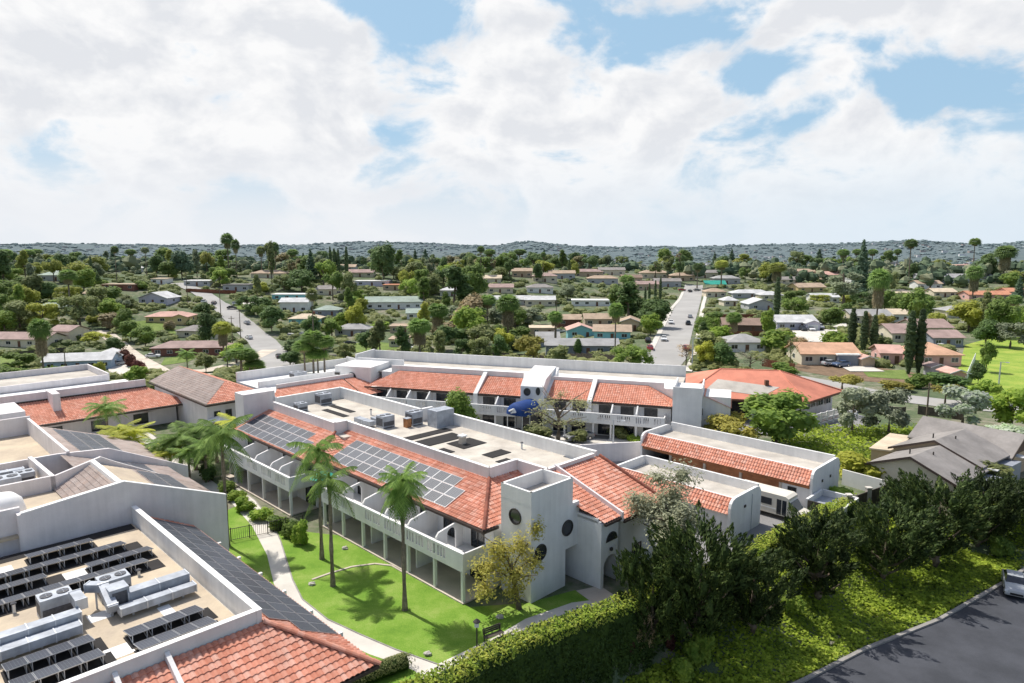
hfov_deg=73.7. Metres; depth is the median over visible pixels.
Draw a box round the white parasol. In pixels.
[208,416,228,426]
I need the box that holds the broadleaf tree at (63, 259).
[53,251,71,266]
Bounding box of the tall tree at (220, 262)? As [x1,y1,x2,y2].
[217,255,225,267]
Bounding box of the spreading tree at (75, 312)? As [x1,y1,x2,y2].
[56,293,101,324]
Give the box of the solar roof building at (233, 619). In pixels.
[0,505,381,682]
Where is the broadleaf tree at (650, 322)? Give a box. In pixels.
[640,313,663,334]
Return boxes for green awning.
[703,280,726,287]
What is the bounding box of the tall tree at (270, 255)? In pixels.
[266,240,275,283]
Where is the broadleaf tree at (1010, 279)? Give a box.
[998,272,1021,286]
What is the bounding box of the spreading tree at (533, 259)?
[523,253,542,272]
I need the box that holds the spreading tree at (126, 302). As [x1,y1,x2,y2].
[113,298,130,306]
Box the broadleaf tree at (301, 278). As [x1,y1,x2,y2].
[283,267,314,291]
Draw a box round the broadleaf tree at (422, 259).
[417,256,425,266]
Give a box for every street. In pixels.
[171,283,294,367]
[641,285,702,365]
[797,375,1018,412]
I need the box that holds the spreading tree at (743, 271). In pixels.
[739,267,751,279]
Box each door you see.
[305,486,315,505]
[357,480,360,494]
[377,389,386,396]
[397,390,406,397]
[417,392,427,399]
[436,393,446,404]
[443,517,454,537]
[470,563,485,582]
[471,529,484,547]
[483,396,494,408]
[483,414,493,422]
[503,416,514,426]
[504,398,515,409]
[521,413,542,429]
[553,420,566,430]
[554,401,565,413]
[571,422,584,431]
[572,403,584,415]
[598,424,609,434]
[599,405,611,417]
[621,406,633,419]
[624,426,633,435]
[644,408,657,420]
[672,456,702,468]
[706,464,738,477]
[742,473,778,487]
[894,356,898,363]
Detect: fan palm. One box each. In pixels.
[1,249,13,256]
[25,249,35,256]
[25,318,52,367]
[32,249,42,253]
[56,269,77,297]
[110,246,118,280]
[124,249,136,255]
[140,247,149,274]
[212,321,232,357]
[219,233,233,268]
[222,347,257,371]
[230,238,239,277]
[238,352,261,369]
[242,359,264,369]
[256,246,264,269]
[263,242,268,269]
[272,241,279,269]
[286,249,298,257]
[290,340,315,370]
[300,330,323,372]
[305,287,317,330]
[305,348,330,372]
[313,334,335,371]
[406,318,433,351]
[427,302,449,329]
[476,246,484,264]
[480,294,496,322]
[484,249,496,263]
[495,293,521,332]
[512,249,525,256]
[547,311,562,337]
[608,302,625,353]
[618,275,635,283]
[692,263,703,287]
[715,260,729,284]
[725,312,742,333]
[767,262,786,280]
[837,249,850,262]
[851,249,860,254]
[867,267,891,314]
[868,249,878,260]
[893,249,901,264]
[904,239,918,275]
[964,265,984,299]
[968,238,981,261]
[992,245,1019,273]
[1007,295,1023,306]
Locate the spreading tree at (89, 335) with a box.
[80,331,111,341]
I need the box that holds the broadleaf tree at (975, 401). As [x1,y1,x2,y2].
[934,384,993,424]
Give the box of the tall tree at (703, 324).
[698,321,708,333]
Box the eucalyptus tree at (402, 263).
[397,261,405,266]
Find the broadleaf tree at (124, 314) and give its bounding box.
[112,307,134,326]
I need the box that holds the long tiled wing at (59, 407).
[0,379,182,433]
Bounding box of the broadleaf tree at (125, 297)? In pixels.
[117,294,133,307]
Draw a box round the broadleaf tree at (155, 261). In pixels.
[148,253,163,272]
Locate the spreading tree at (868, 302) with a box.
[864,299,884,308]
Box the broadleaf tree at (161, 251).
[154,246,167,257]
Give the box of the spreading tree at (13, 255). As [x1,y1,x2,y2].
[7,252,18,259]
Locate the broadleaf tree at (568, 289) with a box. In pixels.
[557,282,575,298]
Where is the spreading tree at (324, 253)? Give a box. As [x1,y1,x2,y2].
[317,251,328,257]
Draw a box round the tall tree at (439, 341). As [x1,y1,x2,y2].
[432,330,446,352]
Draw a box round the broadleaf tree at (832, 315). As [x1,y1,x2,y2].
[819,307,844,325]
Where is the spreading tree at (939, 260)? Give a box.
[934,259,951,265]
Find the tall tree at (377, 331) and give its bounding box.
[366,318,386,349]
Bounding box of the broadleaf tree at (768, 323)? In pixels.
[760,308,776,331]
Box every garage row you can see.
[617,455,760,542]
[640,422,839,506]
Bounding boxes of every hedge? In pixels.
[352,652,415,682]
[398,496,856,682]
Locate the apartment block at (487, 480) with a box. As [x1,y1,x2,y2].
[219,387,659,604]
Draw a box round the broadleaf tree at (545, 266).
[533,260,554,272]
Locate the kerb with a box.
[792,567,1023,682]
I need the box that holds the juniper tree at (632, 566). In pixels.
[612,537,696,647]
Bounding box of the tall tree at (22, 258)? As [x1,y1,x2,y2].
[14,249,28,277]
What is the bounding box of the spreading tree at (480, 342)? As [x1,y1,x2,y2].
[467,336,492,355]
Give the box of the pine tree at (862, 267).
[852,239,873,298]
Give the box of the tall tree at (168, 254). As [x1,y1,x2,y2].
[165,249,172,260]
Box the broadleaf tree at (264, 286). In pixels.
[253,282,268,290]
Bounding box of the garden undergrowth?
[0,260,1023,389]
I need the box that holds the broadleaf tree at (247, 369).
[243,366,265,370]
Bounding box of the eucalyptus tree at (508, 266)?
[503,256,516,275]
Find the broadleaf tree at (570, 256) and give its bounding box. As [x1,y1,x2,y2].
[567,251,580,259]
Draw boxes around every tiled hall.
[148,366,252,428]
[236,357,381,396]
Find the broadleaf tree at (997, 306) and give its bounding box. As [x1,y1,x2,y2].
[984,295,1023,336]
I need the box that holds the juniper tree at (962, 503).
[879,467,997,567]
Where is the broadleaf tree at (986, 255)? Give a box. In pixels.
[980,253,994,259]
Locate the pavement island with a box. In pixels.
[606,437,629,442]
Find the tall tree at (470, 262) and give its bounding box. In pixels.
[467,256,473,267]
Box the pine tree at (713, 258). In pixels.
[711,252,716,263]
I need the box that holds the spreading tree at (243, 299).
[236,295,251,308]
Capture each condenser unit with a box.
[0,472,21,484]
[12,468,35,480]
[35,585,73,618]
[95,568,131,603]
[289,370,306,376]
[293,401,307,410]
[314,392,331,405]
[376,413,394,428]
[405,409,422,426]
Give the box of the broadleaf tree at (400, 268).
[393,266,406,280]
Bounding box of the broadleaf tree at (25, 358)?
[0,352,36,368]
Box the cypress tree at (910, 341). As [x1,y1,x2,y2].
[902,310,918,373]
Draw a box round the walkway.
[436,600,597,668]
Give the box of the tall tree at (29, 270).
[26,263,34,275]
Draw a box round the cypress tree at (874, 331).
[869,314,879,348]
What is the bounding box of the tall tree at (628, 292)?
[615,281,640,315]
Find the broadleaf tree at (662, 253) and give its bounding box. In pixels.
[657,247,674,261]
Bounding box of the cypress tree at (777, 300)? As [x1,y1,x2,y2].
[773,277,781,314]
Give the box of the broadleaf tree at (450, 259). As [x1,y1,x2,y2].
[446,255,459,263]
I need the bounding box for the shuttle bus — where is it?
[745,479,809,516]
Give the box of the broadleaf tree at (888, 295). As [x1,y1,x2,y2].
[883,289,895,308]
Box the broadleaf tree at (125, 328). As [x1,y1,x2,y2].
[117,318,140,341]
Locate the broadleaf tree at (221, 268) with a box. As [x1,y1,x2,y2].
[213,266,231,279]
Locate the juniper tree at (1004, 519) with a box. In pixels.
[944,465,1023,546]
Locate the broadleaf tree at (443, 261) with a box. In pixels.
[438,256,447,267]
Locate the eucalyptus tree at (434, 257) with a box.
[427,254,439,264]
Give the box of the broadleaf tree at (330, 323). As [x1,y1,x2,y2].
[321,318,343,335]
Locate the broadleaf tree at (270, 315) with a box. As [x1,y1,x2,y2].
[258,305,285,331]
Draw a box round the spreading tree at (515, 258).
[502,250,517,260]
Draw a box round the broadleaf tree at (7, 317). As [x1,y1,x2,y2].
[0,309,19,331]
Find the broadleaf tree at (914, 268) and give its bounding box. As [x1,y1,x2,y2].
[907,263,920,276]
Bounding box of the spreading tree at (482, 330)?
[464,322,495,339]
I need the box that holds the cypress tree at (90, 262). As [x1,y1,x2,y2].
[89,256,92,267]
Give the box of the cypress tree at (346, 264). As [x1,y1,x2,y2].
[343,246,348,272]
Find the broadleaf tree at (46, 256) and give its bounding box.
[42,254,53,259]
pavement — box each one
[547,435,606,443]
[647,292,683,350]
[686,296,706,370]
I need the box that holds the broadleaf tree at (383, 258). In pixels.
[369,240,395,279]
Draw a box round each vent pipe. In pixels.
[10,601,16,613]
[136,568,140,576]
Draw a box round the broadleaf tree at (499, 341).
[491,334,510,355]
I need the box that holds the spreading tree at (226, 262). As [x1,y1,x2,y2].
[224,260,237,266]
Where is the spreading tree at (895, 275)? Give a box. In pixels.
[885,269,899,287]
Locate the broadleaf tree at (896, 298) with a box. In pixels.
[888,292,904,308]
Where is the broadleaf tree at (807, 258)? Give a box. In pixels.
[801,254,812,264]
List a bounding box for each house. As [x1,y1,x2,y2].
[0,332,67,347]
[37,302,72,312]
[38,270,59,280]
[40,351,121,368]
[51,325,90,340]
[100,283,138,290]
[102,348,123,359]
[138,291,181,304]
[145,311,197,324]
[149,340,232,355]
[150,278,172,283]
[175,325,218,338]
[183,280,216,286]
[222,284,254,291]
[249,270,289,277]
[271,293,316,298]
[278,298,312,311]
[288,311,325,323]
[314,305,343,315]
[315,285,343,294]
[334,323,373,335]
[340,264,358,268]
[349,269,375,276]
[355,280,391,285]
[365,296,422,308]
[383,284,399,289]
[388,336,411,346]
[389,323,409,332]
[406,308,431,318]
[439,287,456,295]
[483,275,501,282]
[487,284,513,292]
[491,295,530,304]
[511,268,532,277]
[524,296,555,305]
[526,284,553,293]
[529,325,554,335]
[532,273,556,283]
[535,332,560,346]
[544,338,619,354]
[547,270,575,278]
[557,314,582,327]
[564,322,593,337]
[571,299,610,305]
[575,269,602,276]
[581,313,614,326]
[586,275,618,284]
[592,324,631,338]
[597,267,625,274]
[619,275,642,281]
[620,315,639,330]
[635,281,658,289]
[638,270,666,277]
[651,278,681,286]
[669,273,694,280]
[692,270,717,277]
[701,288,726,296]
[710,275,740,283]
[718,296,739,305]
[719,317,762,330]
[721,334,765,351]
[728,289,764,297]
[740,297,773,309]
[755,291,782,299]
[773,276,801,283]
[773,315,821,329]
[784,342,862,364]
[787,283,825,291]
[795,269,815,275]
[805,293,840,302]
[815,271,838,279]
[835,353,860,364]
[841,416,1023,515]
[842,309,893,322]
[858,354,878,366]
[869,344,903,363]
[878,323,906,341]
[887,309,909,321]
[893,289,913,294]
[896,319,954,331]
[901,342,965,365]
[909,280,943,288]
[913,274,992,283]
[922,361,944,373]
[923,288,957,296]
[926,330,966,346]
[933,305,959,317]
[935,366,971,377]
[957,291,1010,300]
[995,288,1023,294]
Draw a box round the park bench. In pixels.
[482,623,503,642]
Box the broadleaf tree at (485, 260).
[475,257,492,271]
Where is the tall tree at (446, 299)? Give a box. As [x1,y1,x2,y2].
[442,291,450,312]
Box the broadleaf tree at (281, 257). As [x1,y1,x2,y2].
[273,252,289,261]
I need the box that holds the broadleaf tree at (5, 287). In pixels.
[0,280,13,302]
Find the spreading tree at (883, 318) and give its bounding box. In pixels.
[878,313,896,323]
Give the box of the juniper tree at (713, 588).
[641,499,770,640]
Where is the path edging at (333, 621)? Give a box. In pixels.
[238,488,444,667]
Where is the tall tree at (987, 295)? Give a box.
[979,290,991,320]
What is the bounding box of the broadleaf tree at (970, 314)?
[947,299,982,331]
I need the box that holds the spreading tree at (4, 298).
[0,293,14,310]
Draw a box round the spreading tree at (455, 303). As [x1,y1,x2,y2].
[449,301,461,306]
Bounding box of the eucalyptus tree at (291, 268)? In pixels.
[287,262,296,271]
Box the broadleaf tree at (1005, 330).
[994,322,1023,347]
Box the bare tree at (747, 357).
[736,350,766,366]
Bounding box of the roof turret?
[457,434,466,444]
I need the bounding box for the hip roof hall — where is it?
[686,368,841,419]
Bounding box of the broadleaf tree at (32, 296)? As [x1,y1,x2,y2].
[13,284,40,307]
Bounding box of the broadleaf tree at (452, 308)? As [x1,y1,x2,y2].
[443,305,457,319]
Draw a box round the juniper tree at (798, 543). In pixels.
[773,502,867,599]
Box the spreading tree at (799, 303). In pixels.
[781,297,810,311]
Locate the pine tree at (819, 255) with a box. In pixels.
[812,249,824,262]
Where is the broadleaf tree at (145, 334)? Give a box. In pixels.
[128,324,156,345]
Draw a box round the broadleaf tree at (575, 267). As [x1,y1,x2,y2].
[571,262,579,274]
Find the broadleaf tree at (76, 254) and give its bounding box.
[69,251,82,257]
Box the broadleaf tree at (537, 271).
[532,263,542,277]
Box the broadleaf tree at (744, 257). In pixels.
[734,254,751,262]
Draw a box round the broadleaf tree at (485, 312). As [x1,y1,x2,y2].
[474,306,489,324]
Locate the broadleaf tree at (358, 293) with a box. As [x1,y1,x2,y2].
[352,289,366,298]
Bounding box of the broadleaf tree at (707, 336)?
[694,330,727,347]
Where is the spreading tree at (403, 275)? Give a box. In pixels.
[398,269,414,283]
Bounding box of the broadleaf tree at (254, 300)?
[243,295,272,310]
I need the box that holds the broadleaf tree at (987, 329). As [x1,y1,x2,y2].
[970,316,999,342]
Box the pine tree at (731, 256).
[728,249,735,260]
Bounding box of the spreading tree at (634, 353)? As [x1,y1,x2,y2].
[610,344,655,363]
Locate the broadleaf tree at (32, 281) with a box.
[20,272,43,291]
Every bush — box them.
[9,277,24,282]
[85,315,98,322]
[92,360,106,370]
[94,279,108,284]
[98,312,118,328]
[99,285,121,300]
[119,347,129,359]
[123,365,147,380]
[124,353,135,366]
[131,359,145,366]
[135,281,149,288]
[162,320,175,329]
[198,462,217,482]
[217,480,236,492]
[227,489,247,500]
[235,495,256,511]
[247,507,274,520]
[266,515,289,530]
[280,519,298,537]
[281,336,304,350]
[290,519,308,544]
[343,296,357,306]
[354,298,367,309]
[370,321,389,328]
[430,321,455,333]
[452,326,467,339]
[493,323,506,333]
[508,336,522,350]
[509,326,531,336]
[523,424,552,436]
[544,344,568,358]
[567,429,587,441]
[606,425,629,438]
[626,434,640,441]
[665,634,675,651]
[671,654,695,682]
[683,625,715,670]
[706,311,723,319]
[760,329,795,349]
[771,362,799,374]
[778,590,806,614]
[815,315,827,323]
[819,329,847,341]
[829,486,856,495]
[835,450,882,478]
[841,295,855,303]
[841,302,852,309]
[864,464,886,473]
[869,335,892,343]
[878,380,914,390]
[905,373,932,388]
[926,372,970,386]
[927,311,948,320]
[967,379,1004,394]
[979,459,1014,477]
[984,423,1017,430]
[988,534,1015,558]
[1009,425,1023,433]
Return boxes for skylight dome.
[0,492,26,511]
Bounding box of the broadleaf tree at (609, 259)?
[603,254,614,264]
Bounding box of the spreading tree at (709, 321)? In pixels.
[694,314,720,332]
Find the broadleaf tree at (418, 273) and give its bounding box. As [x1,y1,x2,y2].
[414,269,428,281]
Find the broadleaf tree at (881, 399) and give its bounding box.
[867,387,911,433]
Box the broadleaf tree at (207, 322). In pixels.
[196,309,217,340]
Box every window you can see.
[91,419,105,431]
[133,412,148,424]
[214,411,220,426]
[225,409,231,419]
[509,508,520,524]
[524,388,530,395]
[534,544,546,560]
[562,520,572,535]
[606,531,617,542]
[632,541,641,553]
[787,486,795,491]
[805,357,812,360]
[825,397,830,403]
[951,358,958,361]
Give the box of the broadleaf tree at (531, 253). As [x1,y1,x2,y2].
[524,252,539,258]
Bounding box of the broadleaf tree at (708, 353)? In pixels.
[693,340,714,361]
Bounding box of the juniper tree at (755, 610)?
[710,537,808,633]
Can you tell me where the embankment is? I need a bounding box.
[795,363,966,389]
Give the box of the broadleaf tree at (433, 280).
[428,275,440,294]
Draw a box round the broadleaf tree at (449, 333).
[434,325,457,345]
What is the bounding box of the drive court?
[509,408,878,445]
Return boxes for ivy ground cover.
[602,502,1023,682]
[771,423,916,466]
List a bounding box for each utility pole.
[216,288,222,320]
[553,300,559,337]
[922,383,935,415]
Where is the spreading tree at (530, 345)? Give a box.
[512,335,545,357]
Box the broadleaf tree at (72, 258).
[65,254,79,262]
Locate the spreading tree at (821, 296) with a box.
[808,294,831,301]
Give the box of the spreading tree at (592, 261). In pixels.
[582,257,598,268]
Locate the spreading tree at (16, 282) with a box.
[11,281,22,287]
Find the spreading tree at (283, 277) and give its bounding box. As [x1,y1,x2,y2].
[271,274,289,289]
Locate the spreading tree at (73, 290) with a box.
[52,285,82,297]
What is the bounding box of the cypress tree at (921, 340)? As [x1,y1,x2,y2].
[914,308,928,373]
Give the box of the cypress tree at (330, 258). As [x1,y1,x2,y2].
[328,246,331,261]
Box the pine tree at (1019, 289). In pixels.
[1010,276,1023,298]
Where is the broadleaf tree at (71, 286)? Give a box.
[62,285,81,294]
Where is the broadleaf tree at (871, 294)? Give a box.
[864,290,872,299]
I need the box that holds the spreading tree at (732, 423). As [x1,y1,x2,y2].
[702,411,760,438]
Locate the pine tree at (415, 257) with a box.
[413,249,417,259]
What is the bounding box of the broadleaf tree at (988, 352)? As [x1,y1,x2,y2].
[980,340,998,368]
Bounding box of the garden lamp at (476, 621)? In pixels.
[473,618,480,653]
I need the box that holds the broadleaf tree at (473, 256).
[465,253,481,260]
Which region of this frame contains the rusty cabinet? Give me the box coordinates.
[403,417,410,427]
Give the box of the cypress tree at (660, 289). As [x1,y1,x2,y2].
[658,276,661,298]
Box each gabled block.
[0,416,188,477]
[0,455,183,496]
[0,460,228,556]
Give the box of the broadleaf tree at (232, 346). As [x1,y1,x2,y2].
[219,343,242,362]
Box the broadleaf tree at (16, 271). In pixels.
[4,268,23,280]
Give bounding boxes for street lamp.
[612,420,624,442]
[998,362,1009,382]
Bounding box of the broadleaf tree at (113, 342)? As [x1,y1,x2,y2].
[103,336,127,349]
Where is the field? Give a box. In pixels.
[958,337,1023,395]
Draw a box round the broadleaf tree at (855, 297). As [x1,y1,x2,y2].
[848,291,869,304]
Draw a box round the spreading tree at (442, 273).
[433,268,450,282]
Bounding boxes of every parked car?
[116,360,125,364]
[144,353,160,357]
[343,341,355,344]
[563,429,594,441]
[647,344,653,349]
[799,325,807,330]
[821,359,836,365]
[831,360,850,366]
[1001,569,1023,597]
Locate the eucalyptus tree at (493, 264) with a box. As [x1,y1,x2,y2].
[490,259,495,268]
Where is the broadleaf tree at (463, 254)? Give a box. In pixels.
[459,252,472,257]
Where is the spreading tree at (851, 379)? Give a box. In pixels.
[828,374,863,388]
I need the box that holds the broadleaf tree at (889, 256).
[880,250,897,262]
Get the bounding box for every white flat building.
[0,364,109,393]
[0,402,25,419]
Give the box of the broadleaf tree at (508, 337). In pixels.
[491,328,514,343]
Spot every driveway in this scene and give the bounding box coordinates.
[89,330,275,371]
[108,364,129,373]
[792,323,846,341]
[841,365,882,370]
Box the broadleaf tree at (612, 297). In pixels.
[608,284,620,303]
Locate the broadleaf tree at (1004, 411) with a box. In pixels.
[987,387,1023,424]
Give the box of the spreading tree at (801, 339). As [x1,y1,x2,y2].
[787,336,810,342]
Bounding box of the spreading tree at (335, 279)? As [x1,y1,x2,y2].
[321,270,343,299]
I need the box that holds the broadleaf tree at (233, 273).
[225,268,237,277]
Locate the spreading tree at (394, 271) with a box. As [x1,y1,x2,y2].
[391,266,397,278]
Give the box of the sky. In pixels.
[0,0,1023,246]
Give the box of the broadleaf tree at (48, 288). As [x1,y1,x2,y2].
[40,281,57,298]
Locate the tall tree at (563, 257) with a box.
[559,249,567,267]
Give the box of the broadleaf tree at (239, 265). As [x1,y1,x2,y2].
[229,262,242,271]
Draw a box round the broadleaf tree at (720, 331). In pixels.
[709,325,733,337]
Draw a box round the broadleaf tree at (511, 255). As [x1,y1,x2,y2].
[499,252,517,266]
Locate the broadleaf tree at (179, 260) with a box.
[170,248,195,277]
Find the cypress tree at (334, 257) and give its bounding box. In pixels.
[332,248,336,272]
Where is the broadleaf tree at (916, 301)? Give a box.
[896,287,931,318]
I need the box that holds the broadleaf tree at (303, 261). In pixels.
[297,255,318,269]
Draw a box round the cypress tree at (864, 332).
[859,311,869,350]
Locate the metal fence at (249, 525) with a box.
[229,514,302,540]
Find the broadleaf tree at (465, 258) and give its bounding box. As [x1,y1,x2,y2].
[461,254,474,266]
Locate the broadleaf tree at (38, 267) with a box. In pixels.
[31,262,43,272]
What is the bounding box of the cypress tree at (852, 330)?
[847,308,858,343]
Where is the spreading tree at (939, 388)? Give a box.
[930,384,965,403]
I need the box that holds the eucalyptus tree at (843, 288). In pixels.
[826,272,864,303]
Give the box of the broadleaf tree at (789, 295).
[781,290,806,305]
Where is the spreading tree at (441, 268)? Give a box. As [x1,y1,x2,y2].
[436,265,449,277]
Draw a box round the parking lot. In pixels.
[805,572,1023,682]
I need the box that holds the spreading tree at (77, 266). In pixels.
[61,261,91,271]
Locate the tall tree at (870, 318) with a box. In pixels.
[868,313,872,336]
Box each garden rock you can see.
[423,651,431,655]
[496,614,503,618]
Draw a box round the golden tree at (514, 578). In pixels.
[466,514,546,609]
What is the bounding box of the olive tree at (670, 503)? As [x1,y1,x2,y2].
[621,457,710,559]
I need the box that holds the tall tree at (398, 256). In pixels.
[394,250,402,264]
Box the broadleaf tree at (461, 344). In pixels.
[453,338,471,354]
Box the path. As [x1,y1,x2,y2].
[227,488,438,677]
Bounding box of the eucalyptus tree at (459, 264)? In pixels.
[456,259,463,268]
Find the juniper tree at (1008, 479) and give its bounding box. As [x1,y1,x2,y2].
[987,471,1023,513]
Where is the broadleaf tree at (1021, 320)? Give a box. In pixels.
[1013,308,1023,323]
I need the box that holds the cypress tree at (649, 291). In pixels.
[648,283,650,298]
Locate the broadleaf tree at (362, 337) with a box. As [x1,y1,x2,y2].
[355,330,371,349]
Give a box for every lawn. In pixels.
[0,350,27,365]
[136,320,175,333]
[161,356,195,364]
[228,507,587,682]
[232,300,249,309]
[350,342,398,351]
[863,370,908,378]
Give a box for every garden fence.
[19,347,65,353]
[186,288,235,293]
[492,352,537,357]
[540,352,615,359]
[722,314,755,317]
[732,331,764,335]
[762,358,794,367]
[835,405,905,413]
[917,405,962,419]
[965,353,975,377]
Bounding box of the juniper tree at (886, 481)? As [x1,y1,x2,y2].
[879,471,936,506]
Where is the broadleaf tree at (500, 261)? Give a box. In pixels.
[493,253,509,271]
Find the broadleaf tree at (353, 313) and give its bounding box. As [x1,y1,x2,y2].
[344,303,366,323]
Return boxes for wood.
[0,239,1023,285]
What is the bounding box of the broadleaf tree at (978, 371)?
[968,360,987,380]
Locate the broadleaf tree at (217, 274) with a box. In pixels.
[210,270,228,286]
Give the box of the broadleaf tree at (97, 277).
[89,269,100,281]
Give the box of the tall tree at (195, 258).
[192,249,199,276]
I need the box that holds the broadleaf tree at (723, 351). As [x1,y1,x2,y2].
[713,340,737,364]
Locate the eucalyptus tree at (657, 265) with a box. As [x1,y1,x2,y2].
[650,261,662,277]
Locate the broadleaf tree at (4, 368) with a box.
[0,364,29,372]
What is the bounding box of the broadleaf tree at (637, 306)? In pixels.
[629,294,646,317]
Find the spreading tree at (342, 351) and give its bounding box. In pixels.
[335,343,355,356]
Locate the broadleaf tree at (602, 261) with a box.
[597,258,606,264]
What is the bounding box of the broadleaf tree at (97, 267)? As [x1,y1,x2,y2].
[92,263,106,275]
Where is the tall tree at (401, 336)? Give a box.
[394,325,410,351]
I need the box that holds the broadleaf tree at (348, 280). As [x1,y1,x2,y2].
[340,271,358,295]
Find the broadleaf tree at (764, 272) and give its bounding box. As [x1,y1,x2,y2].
[757,262,772,278]
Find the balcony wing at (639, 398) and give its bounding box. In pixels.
[335,349,731,438]
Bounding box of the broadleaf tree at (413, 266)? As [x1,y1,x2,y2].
[406,259,430,280]
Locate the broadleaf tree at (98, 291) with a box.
[85,286,107,308]
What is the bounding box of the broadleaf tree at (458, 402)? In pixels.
[445,386,479,419]
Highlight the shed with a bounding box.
[869,433,910,459]
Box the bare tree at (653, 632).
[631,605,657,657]
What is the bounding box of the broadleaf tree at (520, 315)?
[509,309,527,328]
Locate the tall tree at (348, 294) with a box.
[344,286,354,308]
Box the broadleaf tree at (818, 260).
[810,257,822,263]
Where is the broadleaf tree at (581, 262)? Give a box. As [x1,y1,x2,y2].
[573,256,583,266]
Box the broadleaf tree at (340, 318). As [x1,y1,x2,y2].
[333,312,349,324]
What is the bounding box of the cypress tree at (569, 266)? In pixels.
[567,260,570,269]
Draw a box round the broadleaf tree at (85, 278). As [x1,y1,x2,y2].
[72,267,95,288]
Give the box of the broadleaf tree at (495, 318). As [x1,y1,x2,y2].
[488,306,501,324]
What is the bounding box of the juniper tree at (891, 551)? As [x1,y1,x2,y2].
[831,486,953,580]
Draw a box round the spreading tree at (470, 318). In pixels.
[450,305,489,340]
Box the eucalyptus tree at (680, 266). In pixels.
[674,254,685,277]
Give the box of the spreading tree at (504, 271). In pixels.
[493,267,508,274]
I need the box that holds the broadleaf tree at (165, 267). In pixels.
[158,261,180,277]
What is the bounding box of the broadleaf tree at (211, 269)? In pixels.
[205,267,215,276]
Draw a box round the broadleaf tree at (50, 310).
[25,302,59,324]
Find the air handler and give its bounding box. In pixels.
[105,580,129,615]
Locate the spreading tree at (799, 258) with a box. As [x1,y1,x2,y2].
[787,251,803,263]
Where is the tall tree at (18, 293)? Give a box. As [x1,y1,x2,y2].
[12,284,25,300]
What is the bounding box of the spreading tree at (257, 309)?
[250,304,267,313]
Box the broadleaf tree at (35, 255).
[28,253,44,260]
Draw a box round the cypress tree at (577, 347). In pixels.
[573,339,582,353]
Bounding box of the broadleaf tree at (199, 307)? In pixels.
[192,302,210,312]
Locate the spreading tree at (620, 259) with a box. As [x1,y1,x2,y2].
[615,256,628,263]
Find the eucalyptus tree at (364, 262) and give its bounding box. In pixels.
[360,256,366,264]
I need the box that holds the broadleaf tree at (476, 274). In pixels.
[461,262,488,294]
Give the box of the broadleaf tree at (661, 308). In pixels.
[635,296,672,321]
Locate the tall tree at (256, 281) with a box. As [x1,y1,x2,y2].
[253,274,261,296]
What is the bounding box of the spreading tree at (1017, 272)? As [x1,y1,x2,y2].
[1008,270,1023,276]
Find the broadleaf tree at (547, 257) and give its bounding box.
[541,254,552,263]
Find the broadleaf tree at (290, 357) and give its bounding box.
[278,350,301,364]
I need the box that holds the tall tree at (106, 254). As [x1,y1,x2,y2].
[102,250,108,257]
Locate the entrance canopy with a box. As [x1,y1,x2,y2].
[506,399,540,430]
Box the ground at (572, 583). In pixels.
[0,241,1023,682]
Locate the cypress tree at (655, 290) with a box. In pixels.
[654,280,656,298]
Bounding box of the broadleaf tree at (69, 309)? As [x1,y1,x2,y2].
[67,305,87,314]
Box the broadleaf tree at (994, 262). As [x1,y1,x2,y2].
[975,256,999,274]
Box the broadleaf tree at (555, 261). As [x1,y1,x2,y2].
[546,257,561,269]
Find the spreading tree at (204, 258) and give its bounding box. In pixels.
[199,251,214,271]
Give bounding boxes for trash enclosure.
[805,489,858,513]
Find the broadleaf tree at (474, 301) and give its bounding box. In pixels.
[450,291,488,319]
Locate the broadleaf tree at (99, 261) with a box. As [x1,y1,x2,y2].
[83,255,111,271]
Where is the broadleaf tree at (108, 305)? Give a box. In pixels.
[97,298,124,313]
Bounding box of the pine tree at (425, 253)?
[421,249,429,257]
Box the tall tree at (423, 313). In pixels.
[417,301,429,347]
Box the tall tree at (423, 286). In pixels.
[416,276,430,302]
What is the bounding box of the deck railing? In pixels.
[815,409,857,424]
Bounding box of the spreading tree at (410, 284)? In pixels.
[398,278,417,295]
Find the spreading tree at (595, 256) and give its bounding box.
[587,254,600,259]
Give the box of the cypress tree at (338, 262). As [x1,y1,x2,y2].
[336,249,340,271]
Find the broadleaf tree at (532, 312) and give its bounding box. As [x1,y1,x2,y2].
[514,307,545,323]
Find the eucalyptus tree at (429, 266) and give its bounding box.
[424,257,435,275]
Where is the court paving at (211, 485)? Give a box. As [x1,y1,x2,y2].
[105,427,218,491]
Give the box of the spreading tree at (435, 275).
[427,273,441,281]
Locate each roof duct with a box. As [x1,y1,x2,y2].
[0,466,24,474]
[0,607,82,644]
[0,619,83,661]
[68,588,87,609]
[83,580,117,613]
[117,580,197,617]
[127,569,189,601]
[354,416,375,426]
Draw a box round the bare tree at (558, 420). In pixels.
[522,387,597,440]
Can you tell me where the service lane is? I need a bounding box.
[614,455,813,563]
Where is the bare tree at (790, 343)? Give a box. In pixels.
[782,333,799,362]
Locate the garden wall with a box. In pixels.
[580,441,639,461]
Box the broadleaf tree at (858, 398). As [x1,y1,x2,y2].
[835,387,878,431]
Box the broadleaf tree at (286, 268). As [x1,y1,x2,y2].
[280,259,295,271]
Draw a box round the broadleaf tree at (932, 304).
[925,296,935,309]
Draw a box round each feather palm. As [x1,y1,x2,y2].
[81,396,128,433]
[95,418,140,436]
[100,428,136,440]
[113,421,155,441]
[135,437,150,446]
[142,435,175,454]
[151,422,204,462]
[152,443,184,463]
[166,445,209,477]
[170,419,215,470]
[176,348,197,367]
[181,435,226,481]
[189,414,252,545]
[207,421,230,462]
[214,412,235,428]
[286,435,343,559]
[301,463,357,586]
[376,461,427,611]
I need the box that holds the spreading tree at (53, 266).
[41,259,63,281]

